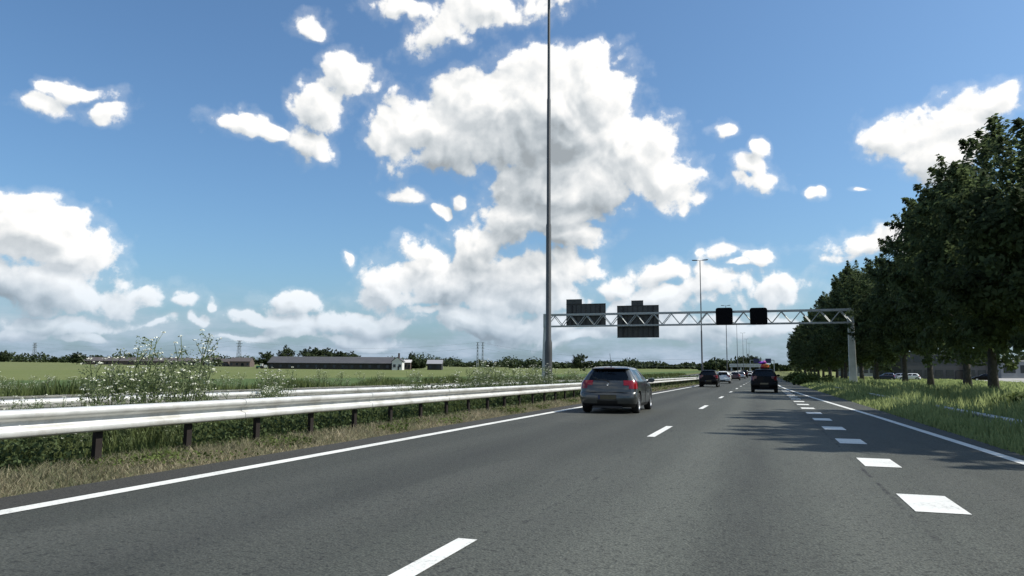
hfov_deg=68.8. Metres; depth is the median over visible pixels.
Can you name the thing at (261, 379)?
cow parsley
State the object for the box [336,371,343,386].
cow parsley
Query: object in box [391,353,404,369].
farmhouse
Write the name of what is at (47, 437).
cow parsley
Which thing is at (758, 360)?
distant gantry
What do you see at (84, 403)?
cow parsley
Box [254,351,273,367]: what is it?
distant tree
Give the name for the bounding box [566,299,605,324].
road sign
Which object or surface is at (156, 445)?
median grass
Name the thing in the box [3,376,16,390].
cow parsley
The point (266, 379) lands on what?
cow parsley
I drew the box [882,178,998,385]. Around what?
roadside tree
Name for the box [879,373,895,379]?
parked car
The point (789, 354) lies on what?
roadside tree
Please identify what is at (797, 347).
roadside tree
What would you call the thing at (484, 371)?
cow parsley
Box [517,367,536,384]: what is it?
cow parsley
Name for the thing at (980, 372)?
window
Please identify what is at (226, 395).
cow parsley
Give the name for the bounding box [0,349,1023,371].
distant wood
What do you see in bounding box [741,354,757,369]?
distant tree
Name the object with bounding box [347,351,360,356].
distant tree
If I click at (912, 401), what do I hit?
verge grass
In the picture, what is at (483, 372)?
cow parsley
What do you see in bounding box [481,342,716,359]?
power line
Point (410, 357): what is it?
distant tree
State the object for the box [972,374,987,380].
parked car
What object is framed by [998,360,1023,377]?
warehouse
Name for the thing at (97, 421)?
guardrail
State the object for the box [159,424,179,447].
cow parsley
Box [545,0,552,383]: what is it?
street lamp
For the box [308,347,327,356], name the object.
distant tree
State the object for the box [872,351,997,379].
office building
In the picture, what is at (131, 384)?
cow parsley
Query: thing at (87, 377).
cow parsley
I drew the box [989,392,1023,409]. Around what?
grass
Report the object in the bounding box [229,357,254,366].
house
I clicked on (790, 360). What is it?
roadside tree
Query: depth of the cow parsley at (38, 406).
9.83 m
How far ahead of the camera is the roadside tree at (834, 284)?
107.83 m
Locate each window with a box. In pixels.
[913,356,920,361]
[914,370,921,375]
[936,370,942,375]
[946,370,953,375]
[978,370,985,375]
[1003,366,1015,372]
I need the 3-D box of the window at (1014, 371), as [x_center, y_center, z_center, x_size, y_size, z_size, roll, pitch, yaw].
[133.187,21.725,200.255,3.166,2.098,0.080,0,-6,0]
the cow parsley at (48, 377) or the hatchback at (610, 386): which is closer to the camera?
the hatchback at (610, 386)
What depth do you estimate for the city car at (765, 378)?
48.30 m
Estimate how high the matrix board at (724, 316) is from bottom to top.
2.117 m
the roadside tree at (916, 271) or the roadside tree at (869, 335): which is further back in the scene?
the roadside tree at (869, 335)
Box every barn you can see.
[83,357,193,364]
[175,359,204,365]
[267,356,394,369]
[426,360,443,369]
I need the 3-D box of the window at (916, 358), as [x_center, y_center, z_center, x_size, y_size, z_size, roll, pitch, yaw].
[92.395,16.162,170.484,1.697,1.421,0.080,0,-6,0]
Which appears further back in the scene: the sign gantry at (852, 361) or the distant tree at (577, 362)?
the distant tree at (577, 362)
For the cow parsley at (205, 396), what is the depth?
12.43 m
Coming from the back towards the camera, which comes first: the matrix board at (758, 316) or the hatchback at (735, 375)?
the hatchback at (735, 375)
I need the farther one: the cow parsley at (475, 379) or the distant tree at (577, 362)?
the distant tree at (577, 362)
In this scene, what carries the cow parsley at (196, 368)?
on the ground at (26, 371)
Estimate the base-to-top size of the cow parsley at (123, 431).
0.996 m
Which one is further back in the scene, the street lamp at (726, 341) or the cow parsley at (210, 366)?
the street lamp at (726, 341)
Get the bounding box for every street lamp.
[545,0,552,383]
[692,259,707,370]
[721,305,729,371]
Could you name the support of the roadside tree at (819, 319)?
on the ground at (26, 371)
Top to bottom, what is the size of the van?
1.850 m
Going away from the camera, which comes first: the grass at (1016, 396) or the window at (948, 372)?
the grass at (1016, 396)
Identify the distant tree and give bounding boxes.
[0,350,11,361]
[67,352,88,363]
[211,358,221,365]
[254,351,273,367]
[276,345,294,355]
[297,346,319,356]
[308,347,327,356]
[317,347,338,356]
[330,349,344,356]
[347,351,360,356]
[407,352,415,359]
[411,358,426,369]
[571,353,593,370]
[733,356,747,369]
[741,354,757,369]
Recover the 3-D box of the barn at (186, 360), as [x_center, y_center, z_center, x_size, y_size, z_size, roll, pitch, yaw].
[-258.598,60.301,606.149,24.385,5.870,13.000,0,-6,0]
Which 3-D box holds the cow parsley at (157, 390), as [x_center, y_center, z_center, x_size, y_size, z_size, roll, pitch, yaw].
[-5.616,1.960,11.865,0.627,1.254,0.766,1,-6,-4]
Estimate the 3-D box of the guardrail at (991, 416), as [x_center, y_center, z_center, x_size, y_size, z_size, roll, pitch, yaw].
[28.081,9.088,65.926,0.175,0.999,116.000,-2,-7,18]
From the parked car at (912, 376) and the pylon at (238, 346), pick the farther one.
the pylon at (238, 346)
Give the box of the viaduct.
[729,364,760,370]
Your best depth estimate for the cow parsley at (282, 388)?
15.17 m
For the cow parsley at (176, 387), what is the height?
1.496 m
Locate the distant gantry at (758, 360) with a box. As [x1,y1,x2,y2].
[750,359,774,371]
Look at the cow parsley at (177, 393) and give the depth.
11.66 m
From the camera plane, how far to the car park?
178.71 m
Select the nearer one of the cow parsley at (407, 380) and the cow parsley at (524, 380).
the cow parsley at (407, 380)
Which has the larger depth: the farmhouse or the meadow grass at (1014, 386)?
the farmhouse
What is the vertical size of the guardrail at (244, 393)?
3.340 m
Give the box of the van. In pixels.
[740,370,747,377]
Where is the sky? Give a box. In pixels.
[0,0,1023,365]
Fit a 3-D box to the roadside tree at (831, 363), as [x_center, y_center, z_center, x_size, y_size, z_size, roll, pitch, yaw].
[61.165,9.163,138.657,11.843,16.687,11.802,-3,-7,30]
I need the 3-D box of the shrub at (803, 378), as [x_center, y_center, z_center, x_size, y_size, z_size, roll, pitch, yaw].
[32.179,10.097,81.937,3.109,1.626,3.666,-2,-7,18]
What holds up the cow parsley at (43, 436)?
on the ground at (26, 371)
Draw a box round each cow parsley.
[0,395,34,441]
[0,398,24,452]
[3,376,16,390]
[24,394,49,452]
[28,396,75,457]
[37,376,56,387]
[37,399,67,461]
[40,376,57,390]
[67,380,105,450]
[71,433,91,452]
[77,354,115,434]
[85,367,143,454]
[97,345,173,448]
[110,390,149,452]
[116,332,183,438]
[126,341,194,446]
[144,372,181,440]
[148,361,201,445]
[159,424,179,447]
[160,357,201,430]
[169,329,222,432]
[180,338,221,437]
[185,381,217,442]
[215,390,240,399]
[218,375,229,387]
[220,372,233,387]
[235,372,247,386]
[251,372,284,418]
[252,375,280,428]
[253,388,281,432]
[256,367,287,396]
[262,369,287,396]
[268,369,298,421]
[316,369,323,386]
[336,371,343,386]
[402,370,422,408]
[435,377,448,407]
[455,367,483,409]
[472,361,494,383]
[472,369,487,404]
[474,361,497,386]
[474,365,500,406]
[477,360,494,383]
[490,361,510,402]
[494,374,511,385]
[506,368,525,384]
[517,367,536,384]
[517,367,539,400]
[525,366,546,382]
[534,367,549,395]
[534,375,543,384]
[543,366,554,395]
[544,361,560,393]
[563,370,572,381]
[570,369,579,391]
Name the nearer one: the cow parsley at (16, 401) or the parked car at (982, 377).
the cow parsley at (16, 401)
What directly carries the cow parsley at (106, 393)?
on the ground at (26, 371)
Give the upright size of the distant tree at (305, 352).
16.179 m
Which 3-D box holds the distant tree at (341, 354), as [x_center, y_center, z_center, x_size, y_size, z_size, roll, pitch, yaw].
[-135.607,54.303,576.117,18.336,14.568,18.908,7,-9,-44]
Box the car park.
[984,378,1023,382]
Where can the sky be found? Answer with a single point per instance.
(347, 176)
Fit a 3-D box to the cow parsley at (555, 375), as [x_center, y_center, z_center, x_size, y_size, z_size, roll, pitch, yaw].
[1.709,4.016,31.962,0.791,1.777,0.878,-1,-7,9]
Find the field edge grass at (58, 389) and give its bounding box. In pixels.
[0,372,685,396]
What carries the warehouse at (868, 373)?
on the ground at (26, 371)
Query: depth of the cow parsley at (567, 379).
37.63 m
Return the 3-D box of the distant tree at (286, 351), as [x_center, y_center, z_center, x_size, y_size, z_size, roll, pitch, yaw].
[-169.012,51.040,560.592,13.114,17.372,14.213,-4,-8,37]
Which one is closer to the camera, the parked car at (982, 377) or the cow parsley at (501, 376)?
the cow parsley at (501, 376)
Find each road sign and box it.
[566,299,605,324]
[617,300,658,337]
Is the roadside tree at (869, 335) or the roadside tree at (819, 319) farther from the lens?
the roadside tree at (819, 319)
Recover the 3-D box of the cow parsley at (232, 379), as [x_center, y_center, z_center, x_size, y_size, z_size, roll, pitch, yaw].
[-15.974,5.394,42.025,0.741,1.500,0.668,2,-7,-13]
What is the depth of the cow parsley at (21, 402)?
9.37 m
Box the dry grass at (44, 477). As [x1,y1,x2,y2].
[0,382,696,497]
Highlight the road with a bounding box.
[0,376,1023,575]
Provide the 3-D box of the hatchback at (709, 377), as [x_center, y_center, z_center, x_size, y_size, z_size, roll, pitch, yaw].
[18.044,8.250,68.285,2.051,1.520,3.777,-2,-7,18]
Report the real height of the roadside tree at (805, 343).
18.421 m
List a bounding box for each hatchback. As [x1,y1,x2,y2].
[580,358,654,412]
[698,370,720,386]
[718,371,731,382]
[730,372,740,379]
[739,372,745,378]
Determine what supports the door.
in the office building
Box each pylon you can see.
[236,341,242,357]
[476,342,483,366]
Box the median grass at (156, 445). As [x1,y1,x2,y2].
[0,382,698,481]
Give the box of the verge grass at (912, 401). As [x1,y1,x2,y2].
[790,377,1023,455]
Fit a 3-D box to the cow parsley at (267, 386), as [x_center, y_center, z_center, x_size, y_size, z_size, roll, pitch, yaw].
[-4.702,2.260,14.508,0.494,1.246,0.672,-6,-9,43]
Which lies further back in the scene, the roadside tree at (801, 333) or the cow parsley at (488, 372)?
the roadside tree at (801, 333)
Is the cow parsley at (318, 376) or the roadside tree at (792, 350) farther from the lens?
the roadside tree at (792, 350)
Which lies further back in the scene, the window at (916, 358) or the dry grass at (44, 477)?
the window at (916, 358)
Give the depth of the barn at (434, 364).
420.06 m
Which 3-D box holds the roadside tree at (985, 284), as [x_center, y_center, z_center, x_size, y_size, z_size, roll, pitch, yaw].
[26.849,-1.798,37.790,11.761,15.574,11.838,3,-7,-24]
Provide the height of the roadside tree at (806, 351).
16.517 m
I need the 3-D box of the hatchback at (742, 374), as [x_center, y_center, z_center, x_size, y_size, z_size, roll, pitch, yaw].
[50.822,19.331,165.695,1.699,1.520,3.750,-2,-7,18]
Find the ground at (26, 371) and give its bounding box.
[0,360,1023,496]
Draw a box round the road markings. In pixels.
[0,384,1023,575]
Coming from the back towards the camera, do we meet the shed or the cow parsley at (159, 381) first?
the shed
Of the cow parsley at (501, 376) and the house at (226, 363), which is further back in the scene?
the house at (226, 363)
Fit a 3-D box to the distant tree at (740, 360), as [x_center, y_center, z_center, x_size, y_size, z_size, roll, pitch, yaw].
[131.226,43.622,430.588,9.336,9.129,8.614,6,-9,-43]
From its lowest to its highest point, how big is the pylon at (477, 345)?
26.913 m
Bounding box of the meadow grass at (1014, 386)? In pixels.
[820,376,1023,392]
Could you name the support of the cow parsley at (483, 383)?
on the ground at (26, 371)
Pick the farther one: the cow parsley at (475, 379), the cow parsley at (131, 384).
the cow parsley at (475, 379)
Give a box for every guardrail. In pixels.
[0,370,740,409]
[0,370,747,462]
[820,384,1021,425]
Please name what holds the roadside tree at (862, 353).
on the ground at (26, 371)
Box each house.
[219,359,229,366]
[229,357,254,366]
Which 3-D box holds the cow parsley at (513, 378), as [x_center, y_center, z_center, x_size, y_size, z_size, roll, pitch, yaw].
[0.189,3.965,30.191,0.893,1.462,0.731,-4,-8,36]
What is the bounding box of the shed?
[404,360,411,369]
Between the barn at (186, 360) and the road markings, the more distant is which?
the barn at (186, 360)
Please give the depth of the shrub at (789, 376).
111.55 m
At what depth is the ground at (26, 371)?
257.77 m
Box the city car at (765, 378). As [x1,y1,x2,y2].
[748,368,779,392]
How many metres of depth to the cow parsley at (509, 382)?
28.05 m
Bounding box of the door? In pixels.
[956,371,962,379]
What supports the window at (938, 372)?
in the office building
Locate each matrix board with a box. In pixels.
[716,308,732,324]
[750,308,767,324]
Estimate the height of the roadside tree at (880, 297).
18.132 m
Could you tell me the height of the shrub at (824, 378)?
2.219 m
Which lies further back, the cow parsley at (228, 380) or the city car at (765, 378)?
the city car at (765, 378)
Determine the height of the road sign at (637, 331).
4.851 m
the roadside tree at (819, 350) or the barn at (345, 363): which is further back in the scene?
the barn at (345, 363)
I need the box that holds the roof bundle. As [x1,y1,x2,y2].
[759,361,768,367]
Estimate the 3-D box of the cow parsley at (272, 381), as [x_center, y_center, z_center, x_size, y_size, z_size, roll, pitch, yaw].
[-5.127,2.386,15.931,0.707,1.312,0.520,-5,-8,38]
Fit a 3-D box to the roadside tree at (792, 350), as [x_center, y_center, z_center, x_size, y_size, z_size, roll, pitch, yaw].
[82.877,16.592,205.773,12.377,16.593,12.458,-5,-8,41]
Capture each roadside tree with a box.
[786,324,806,372]
[786,341,804,371]
[787,325,809,372]
[787,329,811,372]
[788,320,815,373]
[792,308,813,358]
[793,319,826,377]
[796,316,827,376]
[798,293,832,378]
[799,316,828,373]
[801,291,838,378]
[806,299,866,378]
[809,306,848,377]
[810,266,870,369]
[817,260,874,379]
[825,257,900,379]
[841,252,934,381]
[865,206,952,384]
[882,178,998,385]
[883,128,1020,388]
[900,113,1023,362]
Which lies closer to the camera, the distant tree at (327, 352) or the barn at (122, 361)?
the distant tree at (327, 352)
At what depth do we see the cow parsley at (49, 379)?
28.38 m
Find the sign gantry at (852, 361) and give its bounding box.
[542,308,856,381]
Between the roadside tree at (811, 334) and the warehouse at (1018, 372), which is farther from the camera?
the warehouse at (1018, 372)
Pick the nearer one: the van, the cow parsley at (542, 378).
the cow parsley at (542, 378)
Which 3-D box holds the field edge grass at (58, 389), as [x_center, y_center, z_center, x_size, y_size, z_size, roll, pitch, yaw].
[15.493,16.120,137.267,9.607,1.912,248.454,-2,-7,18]
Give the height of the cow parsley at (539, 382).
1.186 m
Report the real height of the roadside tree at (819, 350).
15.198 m
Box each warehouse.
[839,365,872,376]
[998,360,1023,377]
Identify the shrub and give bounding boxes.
[783,371,806,381]
[791,373,820,384]
[806,371,833,382]
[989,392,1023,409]
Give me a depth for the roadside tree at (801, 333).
196.26 m
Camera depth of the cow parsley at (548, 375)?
31.11 m
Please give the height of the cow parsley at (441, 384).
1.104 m
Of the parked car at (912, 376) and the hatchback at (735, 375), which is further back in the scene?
the parked car at (912, 376)
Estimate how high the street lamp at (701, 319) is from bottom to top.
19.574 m
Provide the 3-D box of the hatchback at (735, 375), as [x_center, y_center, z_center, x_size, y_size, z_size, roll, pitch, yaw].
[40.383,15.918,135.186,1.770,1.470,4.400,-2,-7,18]
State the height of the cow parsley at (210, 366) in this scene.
1.869 m
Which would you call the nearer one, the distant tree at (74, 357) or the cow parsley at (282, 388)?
the cow parsley at (282, 388)
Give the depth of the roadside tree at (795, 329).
233.03 m
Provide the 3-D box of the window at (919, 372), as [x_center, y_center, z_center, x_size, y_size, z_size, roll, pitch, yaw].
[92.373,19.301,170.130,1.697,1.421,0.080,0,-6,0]
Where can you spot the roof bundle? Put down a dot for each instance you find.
(764, 364)
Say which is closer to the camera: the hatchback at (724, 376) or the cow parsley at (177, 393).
the cow parsley at (177, 393)
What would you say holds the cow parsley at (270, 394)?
on the ground at (26, 371)
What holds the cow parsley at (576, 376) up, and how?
on the ground at (26, 371)
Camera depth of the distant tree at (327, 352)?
566.98 m
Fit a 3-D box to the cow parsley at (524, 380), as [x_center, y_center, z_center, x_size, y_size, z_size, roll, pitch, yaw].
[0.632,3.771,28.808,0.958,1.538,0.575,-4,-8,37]
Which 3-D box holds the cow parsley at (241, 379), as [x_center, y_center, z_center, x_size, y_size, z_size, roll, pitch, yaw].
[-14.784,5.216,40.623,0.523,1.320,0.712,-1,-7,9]
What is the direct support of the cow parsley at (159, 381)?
on the ground at (26, 371)
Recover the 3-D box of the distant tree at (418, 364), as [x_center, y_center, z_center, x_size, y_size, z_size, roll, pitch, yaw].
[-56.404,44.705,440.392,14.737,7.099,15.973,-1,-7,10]
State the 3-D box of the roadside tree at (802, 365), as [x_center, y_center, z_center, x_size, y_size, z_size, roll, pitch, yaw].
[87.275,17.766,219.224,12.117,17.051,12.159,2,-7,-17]
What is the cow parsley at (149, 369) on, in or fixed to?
on the ground at (26, 371)
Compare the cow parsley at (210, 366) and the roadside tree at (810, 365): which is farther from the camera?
the roadside tree at (810, 365)
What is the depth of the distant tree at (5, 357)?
898.89 m
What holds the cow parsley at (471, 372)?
on the ground at (26, 371)
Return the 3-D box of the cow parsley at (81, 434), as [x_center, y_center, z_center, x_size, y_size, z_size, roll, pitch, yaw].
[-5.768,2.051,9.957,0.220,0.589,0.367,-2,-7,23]
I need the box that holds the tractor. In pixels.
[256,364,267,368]
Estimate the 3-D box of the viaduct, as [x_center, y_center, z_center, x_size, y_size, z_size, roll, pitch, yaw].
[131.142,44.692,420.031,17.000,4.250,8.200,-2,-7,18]
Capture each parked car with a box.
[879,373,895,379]
[897,373,920,379]
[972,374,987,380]
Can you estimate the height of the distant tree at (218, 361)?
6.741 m
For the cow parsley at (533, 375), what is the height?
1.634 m
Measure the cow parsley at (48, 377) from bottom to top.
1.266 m

